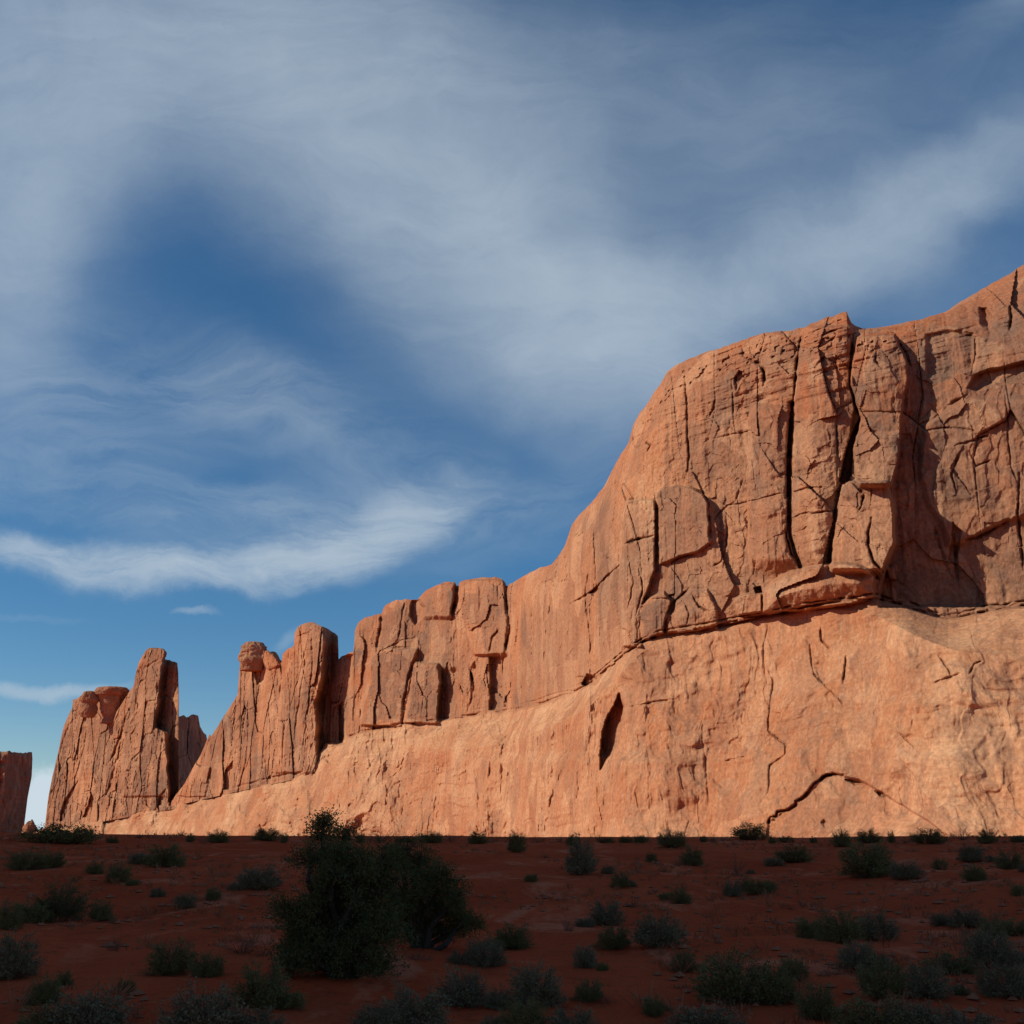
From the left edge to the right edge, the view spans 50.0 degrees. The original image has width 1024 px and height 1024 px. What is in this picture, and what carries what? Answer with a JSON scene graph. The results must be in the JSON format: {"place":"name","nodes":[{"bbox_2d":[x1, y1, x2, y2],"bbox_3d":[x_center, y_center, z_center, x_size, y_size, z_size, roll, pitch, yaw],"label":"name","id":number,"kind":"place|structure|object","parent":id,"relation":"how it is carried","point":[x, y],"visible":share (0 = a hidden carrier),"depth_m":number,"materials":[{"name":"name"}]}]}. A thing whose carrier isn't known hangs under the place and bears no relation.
{"place":"outdoors","nodes":[
{"label":"outdoors","id":0,"kind":"place"},
{"bbox_2d":[0,832,1023,1023],"bbox_3d":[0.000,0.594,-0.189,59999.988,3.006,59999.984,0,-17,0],"label":"ground","id":1,"kind":"structure","parent":0,"point":[83,955],"depth_m":17.95,"materials":[{"name":"red soil"}]},
{"bbox_2d":[0,895,27,929],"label":"blackbrush shrub","id":2,"kind":"object","parent":1,"relation":"on","point":[12,920],"visible":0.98,"depth_m":15.27,"materials":[{"name":"green plant"}]},
{"bbox_2d":[0,751,31,832],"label":"rock pillar","id":3,"kind":"object","parent":1,"relation":"on","point":[15,773],"visible":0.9,"depth_m":700.60,"materials":[{"name":"red stone"}]},
{"bbox_2d":[0,927,47,979],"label":"sagebrush shrub","id":4,"kind":"object","parent":1,"relation":"on","point":[15,961],"visible":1,"depth_m":10.42,"materials":[{"name":"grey plant"}]},
{"bbox_2d":[3,843,52,870],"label":"blackbrush shrub","id":5,"kind":"object","parent":1,"relation":"on","point":[20,862],"visible":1,"depth_m":26.35,"materials":[{"name":"green plant"}]},
{"bbox_2d":[12,898,53,923],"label":"shrub","id":6,"kind":"object","parent":1,"relation":"on","point":[35,914],"visible":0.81,"depth_m":16.30,"materials":[{"name":"green plant"}]},
{"bbox_2d":[13,997,67,1023],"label":"blackbrush shrub","id":7,"kind":"object","parent":1,"relation":"on","point":[35,1020],"visible":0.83,"depth_m":8.21,"materials":[{"name":"green plant"}]},
{"bbox_2d":[24,969,63,1005],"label":"blackbrush shrub","id":8,"kind":"object","parent":1,"relation":"on","point":[47,992],"visible":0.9,"depth_m":9.22,"materials":[{"name":"green plant"}]},
{"bbox_2d":[38,849,67,867],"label":"blackbrush shrub","id":9,"kind":"object","parent":1,"relation":"on","point":[57,861],"visible":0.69,"depth_m":27.12,"materials":[{"name":"green plant"}]},
{"bbox_2d":[11,822,109,843],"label":"shrub","id":10,"kind":"object","parent":1,"relation":"on","point":[57,834],"visible":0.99,"depth_m":41.30,"materials":[{"name":"green plant"}]},
{"bbox_2d":[51,967,74,986],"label":"blackbrush shrub","id":11,"kind":"object","parent":1,"relation":"on","point":[65,980],"visible":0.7,"depth_m":9.94,"materials":[{"name":"green plant"}]},
{"bbox_2d":[31,876,94,922],"bbox_3d":[-6.913,5.975,16.917,0.964,0.757,0.970,0,-17,-2],"label":"rabbitbrush shrub","id":12,"kind":"object","parent":1,"relation":"on","point":[63,908],"visible":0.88,"depth_m":16.78,"materials":[{"name":"green plant"}]},
{"bbox_2d":[38,978,143,1023],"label":"sagebrush shrub","id":13,"kind":"object","parent":1,"relation":"on","point":[100,1013],"visible":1,"depth_m":8.25,"materials":[{"name":"grey plant"}]},
{"bbox_2d":[83,859,105,873],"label":"blackbrush shrub","id":14,"kind":"object","parent":1,"relation":"on","point":[97,869],"visible":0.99,"depth_m":24.90,"materials":[{"name":"green plant"}]},
{"bbox_2d":[88,896,116,920],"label":"blackbrush shrub","id":15,"kind":"object","parent":1,"relation":"on","point":[104,913],"visible":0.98,"depth_m":16.98,"materials":[{"name":"green plant"}]},
{"bbox_2d":[44,648,178,830],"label":"rock tower","id":16,"kind":"structure","parent":1,"relation":"on","point":[118,755],"depth_m":562.68,"materials":[{"name":"orange stone"}]},
{"bbox_2d":[99,861,134,882],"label":"blackbrush shrub","id":17,"kind":"object","parent":1,"relation":"on","point":[123,875],"visible":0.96,"depth_m":22.55,"materials":[{"name":"green plant"}]},
{"bbox_2d":[125,849,152,863],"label":"sagebrush shrub","id":18,"kind":"object","parent":1,"relation":"on","point":[135,859],"visible":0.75,"depth_m":28.30,"materials":[{"name":"green plant"}]},
{"bbox_2d":[140,840,187,867],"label":"blackbrush shrub","id":19,"kind":"object","parent":1,"relation":"on","point":[166,859],"visible":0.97,"depth_m":27.51,"materials":[{"name":"green plant"}]},
{"bbox_2d":[136,933,197,976],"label":"blackbrush shrub","id":20,"kind":"object","parent":1,"relation":"on","point":[175,964],"visible":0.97,"depth_m":10.80,"materials":[{"name":"green plant"}]},
{"bbox_2d":[171,893,198,908],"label":"sagebrush shrub","id":21,"kind":"object","parent":1,"relation":"on","point":[183,902],"visible":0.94,"depth_m":18.47,"materials":[{"name":"green plant"}]},
{"bbox_2d":[179,714,206,789],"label":"rock stump","id":22,"kind":"object","parent":1,"relation":"on","point":[192,738],"visible":0.3,"depth_m":609.93,"materials":[{"name":"red stone"}]},
{"bbox_2d":[149,975,253,1023],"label":"sagebrush shrub","id":23,"kind":"object","parent":1,"relation":"on","point":[214,1011],"visible":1,"depth_m":8.22,"materials":[{"name":"grey plant"}]},
{"bbox_2d":[185,949,227,977],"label":"shrub","id":24,"kind":"object","parent":1,"relation":"on","point":[198,969],"visible":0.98,"depth_m":10.57,"materials":[{"name":"green plant"}]},
{"bbox_2d":[202,885,223,900],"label":"blackbrush shrub","id":25,"kind":"object","parent":1,"relation":"on","point":[212,896],"visible":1,"depth_m":19.39,"materials":[{"name":"green plant"}]},
{"bbox_2d":[205,827,230,842],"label":"blackbrush shrub","id":26,"kind":"object","parent":1,"relation":"on","point":[217,838],"visible":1,"depth_m":43.12,"materials":[{"name":"green plant"}]},
{"bbox_2d":[224,935,260,953],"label":"twiggy shrub","id":27,"kind":"object","parent":1,"relation":"on","point":[242,948],"visible":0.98,"depth_m":11.96,"materials":[{"name":"green plant"}]},
{"bbox_2d":[233,862,286,889],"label":"sagebrush shrub","id":28,"kind":"object","parent":1,"relation":"on","point":[263,881],"visible":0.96,"depth_m":20.99,"materials":[{"name":"green plant"}]},
{"bbox_2d":[228,1003,292,1023],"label":"sagebrush shrub","id":29,"kind":"object","parent":1,"relation":"on","point":[265,1017],"visible":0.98,"depth_m":8.30,"materials":[{"name":"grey plant"}]},
{"bbox_2d":[228,953,294,1010],"bbox_3d":[-2.100,3.980,9.283,0.592,0.463,0.586,-10,-20,30],"label":"blackbrush shrub","id":30,"kind":"object","parent":1,"relation":"on","point":[267,994],"visible":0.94,"depth_m":9.16,"materials":[{"name":"green plant"}]},
{"bbox_2d":[251,824,282,840],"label":"blackbrush shrub","id":31,"kind":"object","parent":1,"relation":"on","point":[268,836],"visible":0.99,"depth_m":47.02,"materials":[{"name":"green plant"}]},
{"bbox_2d":[270,988,309,1010],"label":"shrub","id":32,"kind":"object","parent":1,"relation":"on","point":[295,1000],"visible":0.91,"depth_m":9.16,"materials":[{"name":"green plant"}]},
{"bbox_2d":[255,802,424,980],"bbox_3d":[-1.640,3.740,10.750,1.571,1.788,1.372,0,-17,0],"label":"juniper tree","id":33,"kind":"object","parent":1,"relation":"on","point":[337,924],"visible":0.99,"depth_m":10.42,"materials":[{"name":"green plant"}]},
{"bbox_2d":[347,998,407,1023],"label":"sagebrush shrub","id":34,"kind":"object","parent":1,"relation":"on","point":[365,1017],"visible":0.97,"depth_m":8.72,"materials":[{"name":"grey plant"}]},
{"bbox_2d":[363,979,454,1023],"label":"sagebrush shrub","id":35,"kind":"object","parent":1,"relation":"on","point":[430,1012],"visible":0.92,"depth_m":8.90,"materials":[{"name":"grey plant"}]},
{"bbox_2d":[418,830,442,842],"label":"blackbrush shrub","id":36,"kind":"object","parent":1,"relation":"on","point":[433,837],"visible":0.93,"depth_m":50.38,"materials":[{"name":"green plant"}]},
{"bbox_2d":[378,830,492,950],"bbox_3d":[-1.014,4.865,14.013,1.561,1.574,1.378,0,-17,0],"label":"juniper bush","id":37,"kind":"object","parent":1,"relation":"on","point":[448,906],"visible":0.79,"depth_m":13.81,"materials":[{"name":"green plant"}]},
{"bbox_2d":[445,948,472,964],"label":"sagebrush shrub","id":38,"kind":"object","parent":1,"relation":"on","point":[455,959],"visible":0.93,"depth_m":11.79,"materials":[{"name":"green plant"}]},
{"bbox_2d":[434,962,489,1008],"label":"sagebrush shrub","id":39,"kind":"object","parent":1,"relation":"on","point":[470,994],"visible":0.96,"depth_m":9.85,"materials":[{"name":"grey plant"}]},
{"bbox_2d":[467,829,488,843],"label":"blackbrush shrub","id":40,"kind":"object","parent":1,"relation":"on","point":[479,838],"visible":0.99,"depth_m":50.87,"materials":[{"name":"green plant"}]},
{"bbox_2d":[463,930,509,968],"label":"sagebrush shrub","id":41,"kind":"object","parent":1,"relation":"on","point":[481,957],"visible":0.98,"depth_m":11.82,"materials":[{"name":"green plant"}]},
{"bbox_2d":[478,985,514,1010],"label":"sagebrush shrub","id":42,"kind":"object","parent":1,"relation":"on","point":[492,999],"visible":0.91,"depth_m":9.71,"materials":[{"name":"grey plant"}]},
{"bbox_2d":[0,828,1023,1023],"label":"debris","id":43,"kind":"object","parent":1,"relation":"on","point":[972,995],"visible":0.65,"depth_m":18.08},
{"bbox_2d":[488,921,537,949],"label":"blackbrush shrub","id":44,"kind":"object","parent":1,"relation":"on","point":[518,940],"visible":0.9,"depth_m":14.35,"materials":[{"name":"green plant"}]},
{"bbox_2d":[505,827,527,852],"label":"blackbrush shrub","id":45,"kind":"object","parent":1,"relation":"on","point":[515,846],"visible":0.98,"depth_m":41.10,"materials":[{"name":"green plant"}]},
{"bbox_2d":[495,987,556,1023],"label":"blackbrush shrub","id":46,"kind":"object","parent":1,"relation":"on","point":[517,1016],"visible":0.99,"depth_m":8.84,"materials":[{"name":"green plant"}]},
{"bbox_2d":[502,951,568,1008],"bbox_3d":[0.196,4.206,9.835,0.624,0.519,0.601,8,-19,-23],"label":"sagebrush shrub","id":47,"kind":"object","parent":1,"relation":"on","point":[528,985],"visible":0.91,"depth_m":9.72,"materials":[{"name":"green plant"}]},
{"bbox_2d":[61,265,1023,837],"bbox_3d":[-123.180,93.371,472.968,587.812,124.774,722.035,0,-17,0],"label":"sandstone cliff","id":48,"kind":"structure","parent":1,"relation":"on","point":[777,587],"depth_m":194.41,"materials":[{"name":"orange stone"}]},
{"bbox_2d":[170,622,338,805],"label":"rock fin","id":49,"kind":"object","parent":48,"relation":"on","point":[272,727],"visible":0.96,"depth_m":430.50,"materials":[{"name":"orange stone"}]},
{"bbox_2d":[546,1001,600,1023],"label":"sagebrush shrub","id":50,"kind":"object","parent":1,"relation":"on","point":[584,1018],"visible":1,"depth_m":8.81,"materials":[{"name":"green plant"}]},
{"bbox_2d":[563,831,599,875],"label":"sagebrush shrub","id":51,"kind":"object","parent":1,"relation":"on","point":[579,863],"visible":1,"depth_m":28.61,"materials":[{"name":"green plant"}]},
{"bbox_2d":[570,938,599,968],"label":"sagebrush shrub","id":52,"kind":"object","parent":1,"relation":"on","point":[586,959],"visible":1,"depth_m":11.74,"materials":[{"name":"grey plant"}]},
{"bbox_2d":[568,975,604,1002],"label":"blackbrush shrub","id":53,"kind":"object","parent":1,"relation":"on","point":[592,995],"visible":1,"depth_m":9.94,"materials":[{"name":"green plant"}]},
{"bbox_2d":[585,896,628,925],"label":"sagebrush shrub","id":54,"kind":"object","parent":1,"relation":"on","point":[602,915],"visible":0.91,"depth_m":17.79,"materials":[{"name":"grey plant"}]},
{"bbox_2d":[591,923,631,949],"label":"blackbrush shrub","id":55,"kind":"object","parent":1,"relation":"on","point":[610,942],"visible":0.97,"depth_m":13.69,"materials":[{"name":"green plant"}]},
{"bbox_2d":[607,870,630,887],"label":"blackbrush shrub","id":56,"kind":"object","parent":1,"relation":"on","point":[623,880],"visible":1,"depth_m":25.42,"materials":[{"name":"green plant"}]},
{"bbox_2d":[639,992,667,1017],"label":"blackbrush shrub","id":57,"kind":"object","parent":1,"relation":"on","point":[659,1011],"visible":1,"depth_m":9.50,"materials":[{"name":"green plant"}]},
{"bbox_2d":[626,907,689,947],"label":"sagebrush shrub","id":58,"kind":"object","parent":1,"relation":"on","point":[653,935],"visible":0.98,"depth_m":13.49,"materials":[{"name":"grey plant"}]},
{"bbox_2d":[655,827,695,847],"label":"blackbrush shrub","id":59,"kind":"object","parent":1,"relation":"on","point":[672,841],"visible":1,"depth_m":45.76,"materials":[{"name":"green plant"}]},
{"bbox_2d":[667,887,693,903],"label":"blackbrush shrub","id":60,"kind":"object","parent":1,"relation":"on","point":[685,898],"visible":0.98,"depth_m":21.59,"materials":[{"name":"green plant"}]},
{"bbox_2d":[667,948,697,972],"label":"blackbrush shrub","id":61,"kind":"object","parent":1,"relation":"on","point":[685,958],"visible":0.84,"depth_m":11.43,"materials":[{"name":"green plant"}]},
{"bbox_2d":[677,845,705,865],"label":"blackbrush shrub","id":62,"kind":"object","parent":1,"relation":"on","point":[694,859],"visible":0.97,"depth_m":34.54,"materials":[{"name":"green plant"}]},
{"bbox_2d":[663,999,753,1023],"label":"sagebrush shrub","id":63,"kind":"object","parent":1,"relation":"on","point":[716,1017],"visible":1,"depth_m":8.82,"materials":[{"name":"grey plant"}]},
{"bbox_2d":[719,879,745,896],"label":"sagebrush shrub","id":64,"kind":"object","parent":1,"relation":"on","point":[736,890],"visible":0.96,"depth_m":23.84,"materials":[{"name":"green plant"}]},
{"bbox_2d":[684,941,792,1006],"bbox_3d":[2.093,4.290,10.190,1.004,0.593,0.958,-3,-17,9],"label":"blackbrush shrub","id":65,"kind":"object","parent":1,"relation":"on","point":[736,987],"visible":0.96,"depth_m":10.03,"materials":[{"name":"green plant"}]},
{"bbox_2d":[729,819,773,839],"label":"blackbrush shrub","id":66,"kind":"object","parent":1,"relation":"on","point":[753,833],"visible":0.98,"depth_m":58.25,"materials":[{"name":"green plant"}]},
{"bbox_2d":[738,876,779,894],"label":"shrub","id":67,"kind":"object","parent":1,"relation":"on","point":[748,886],"visible":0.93,"depth_m":23.85,"materials":[{"name":"green plant"}]},
{"bbox_2d":[759,856,786,866],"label":"sagebrush shrub","id":68,"kind":"object","parent":1,"relation":"on","point":[775,862],"visible":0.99,"depth_m":33.92,"materials":[{"name":"green plant"}]},
{"bbox_2d":[750,959,804,1005],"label":"shrub","id":69,"kind":"object","parent":1,"relation":"on","point":[788,986],"visible":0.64,"depth_m":10.09,"materials":[{"name":"green plant"}]},
{"bbox_2d":[777,951,810,982],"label":"blackbrush shrub","id":70,"kind":"object","parent":1,"relation":"on","point":[798,972],"visible":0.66,"depth_m":11.00,"materials":[{"name":"green plant"}]},
{"bbox_2d":[772,842,816,862],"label":"blackbrush shrub","id":71,"kind":"object","parent":1,"relation":"on","point":[792,854],"visible":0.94,"depth_m":34.53,"materials":[{"name":"green plant"}]},
{"bbox_2d":[789,913,831,938],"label":"shrub","id":72,"kind":"object","parent":1,"relation":"on","point":[805,930],"visible":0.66,"depth_m":15.34,"materials":[{"name":"green plant"}]},
{"bbox_2d":[792,977,843,1020],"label":"blackbrush shrub","id":73,"kind":"object","parent":1,"relation":"on","point":[822,1002],"visible":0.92,"depth_m":9.39,"materials":[{"name":"green plant"}]},
{"bbox_2d":[807,907,867,942],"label":"blackbrush shrub","id":74,"kind":"object","parent":1,"relation":"on","point":[838,933],"visible":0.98,"depth_m":14.09,"materials":[{"name":"green plant"}]},
{"bbox_2d":[829,827,853,846],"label":"blackbrush shrub","id":75,"kind":"object","parent":1,"relation":"on","point":[841,839],"visible":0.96,"depth_m":45.80,"materials":[{"name":"green plant"}]},
{"bbox_2d":[832,932,884,973],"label":"sagebrush shrub","id":76,"kind":"object","parent":1,"relation":"on","point":[853,959],"visible":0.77,"depth_m":11.56,"materials":[{"name":"green plant"}]},
{"bbox_2d":[834,832,899,877],"bbox_3d":[8.675,8.366,26.730,1.658,1.222,1.719,9,-19,-27],"label":"blackbrush shrub","id":77,"kind":"object","parent":1,"relation":"on","point":[870,864],"visible":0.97,"depth_m":26.43,"materials":[{"name":"green plant"}]},
{"bbox_2d":[854,827,884,842],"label":"blackbrush shrub","id":78,"kind":"object","parent":1,"relation":"on","point":[870,837],"visible":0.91,"depth_m":49.18,"materials":[{"name":"green plant"}]},
{"bbox_2d":[824,987,926,1023],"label":"blackbrush shrub","id":79,"kind":"object","parent":1,"relation":"on","point":[875,1017],"visible":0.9,"depth_m":8.54,"materials":[{"name":"green plant"}]},
{"bbox_2d":[856,909,903,940],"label":"sagebrush shrub","id":80,"kind":"object","parent":1,"relation":"on","point":[873,930],"visible":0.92,"depth_m":15.06,"materials":[{"name":"green plant"}]},
{"bbox_2d":[852,950,916,999],"bbox_3d":[3.409,4.281,10.115,0.605,0.456,0.577,14,-22,-38],"label":"blackbrush shrub","id":81,"kind":"object","parent":1,"relation":"on","point":[893,983],"visible":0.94,"depth_m":10.07,"materials":[{"name":"green plant"}]},
{"bbox_2d":[886,858,927,879],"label":"sagebrush shrub","id":82,"kind":"object","parent":1,"relation":"on","point":[902,872],"visible":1,"depth_m":24.99,"materials":[{"name":"green plant"}]},
{"bbox_2d":[884,990,953,1023],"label":"sagebrush shrub","id":83,"kind":"object","parent":1,"relation":"on","point":[919,1011],"visible":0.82,"depth_m":8.44,"materials":[{"name":"green plant"}]},
{"bbox_2d":[899,956,959,999],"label":"sagebrush shrub","id":84,"kind":"object","parent":1,"relation":"on","point":[932,986],"visible":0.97,"depth_m":9.91,"materials":[{"name":"green plant"}]},
{"bbox_2d":[907,827,952,843],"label":"blackbrush shrub","id":85,"kind":"object","parent":1,"relation":"on","point":[934,837],"visible":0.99,"depth_m":46.08,"materials":[{"name":"green plant"}]},
{"bbox_2d":[926,911,951,926],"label":"sagebrush shrub","id":86,"kind":"object","parent":1,"relation":"on","point":[936,921],"visible":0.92,"depth_m":16.84,"materials":[{"name":"green plant"}]},
{"bbox_2d":[914,947,983,975],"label":"blackbrush shrub","id":87,"kind":"object","parent":1,"relation":"on","point":[956,965],"visible":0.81,"depth_m":11.03,"materials":[{"name":"green plant"}]},
{"bbox_2d":[926,1001,998,1023],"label":"sagebrush shrub","id":88,"kind":"object","parent":1,"relation":"on","point":[978,1019],"visible":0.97,"depth_m":8.29,"materials":[{"name":"green plant"}]},
{"bbox_2d":[945,905,991,928],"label":"sagebrush shrub","id":89,"kind":"object","parent":1,"relation":"on","point":[960,919],"visible":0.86,"depth_m":16.46,"materials":[{"name":"green plant"}]},
{"bbox_2d":[953,842,988,861],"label":"sagebrush shrub","id":90,"kind":"object","parent":1,"relation":"on","point":[971,854],"visible":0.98,"depth_m":32.01,"materials":[{"name":"green plant"}]},
{"bbox_2d":[958,861,989,881],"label":"blackbrush shrub","id":91,"kind":"object","parent":1,"relation":"on","point":[974,874],"visible":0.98,"depth_m":23.90,"materials":[{"name":"green plant"}]},
{"bbox_2d":[953,917,1019,967],"bbox_3d":[4.953,4.505,11.452,0.673,0.542,0.648,0,-17,1],"label":"sagebrush shrub","id":92,"kind":"object","parent":1,"relation":"on","point":[983,948],"visible":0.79,"depth_m":11.36,"materials":[{"name":"green plant"}]},
{"bbox_2d":[976,826,1000,843],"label":"blackbrush shrub","id":93,"kind":"object","parent":1,"relation":"on","point":[990,838],"visible":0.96,"depth_m":44.79,"materials":[{"name":"green plant"}]},
{"bbox_2d":[973,915,1010,938],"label":"shrub","id":94,"kind":"object","parent":1,"relation":"on","point":[1001,928],"visible":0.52,"depth_m":14.47,"materials":[{"name":"green plant"}]},
{"bbox_2d":[968,953,1023,999],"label":"sagebrush shrub","id":95,"kind":"object","parent":1,"relation":"on","point":[1012,983],"visible":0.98,"depth_m":9.90,"materials":[{"name":"green plant"}]},
{"bbox_2d":[987,848,1023,869],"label":"blackbrush shrub","id":96,"kind":"object","parent":1,"relation":"on","point":[1006,863],"visible":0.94,"depth_m":26.78,"materials":[{"name":"green plant"}]},
{"bbox_2d":[988,948,1023,970],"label":"sagebrush shrub","id":97,"kind":"object","parent":1,"relation":"on","point":[1004,959],"visible":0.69,"depth_m":11.10,"materials":[{"name":"green plant"}]},
{"bbox_2d":[993,916,1023,935],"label":"blackbrush shrub","id":98,"kind":"object","parent":1,"relation":"on","point":[1012,931],"visible":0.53,"depth_m":15.13,"materials":[{"name":"green plant"}]},
{"bbox_2d":[0,0,1023,828],"label":"sky","id":99,"kind":"structure","parent":0,"point":[328,314],"materials":[{"name":"blue"}]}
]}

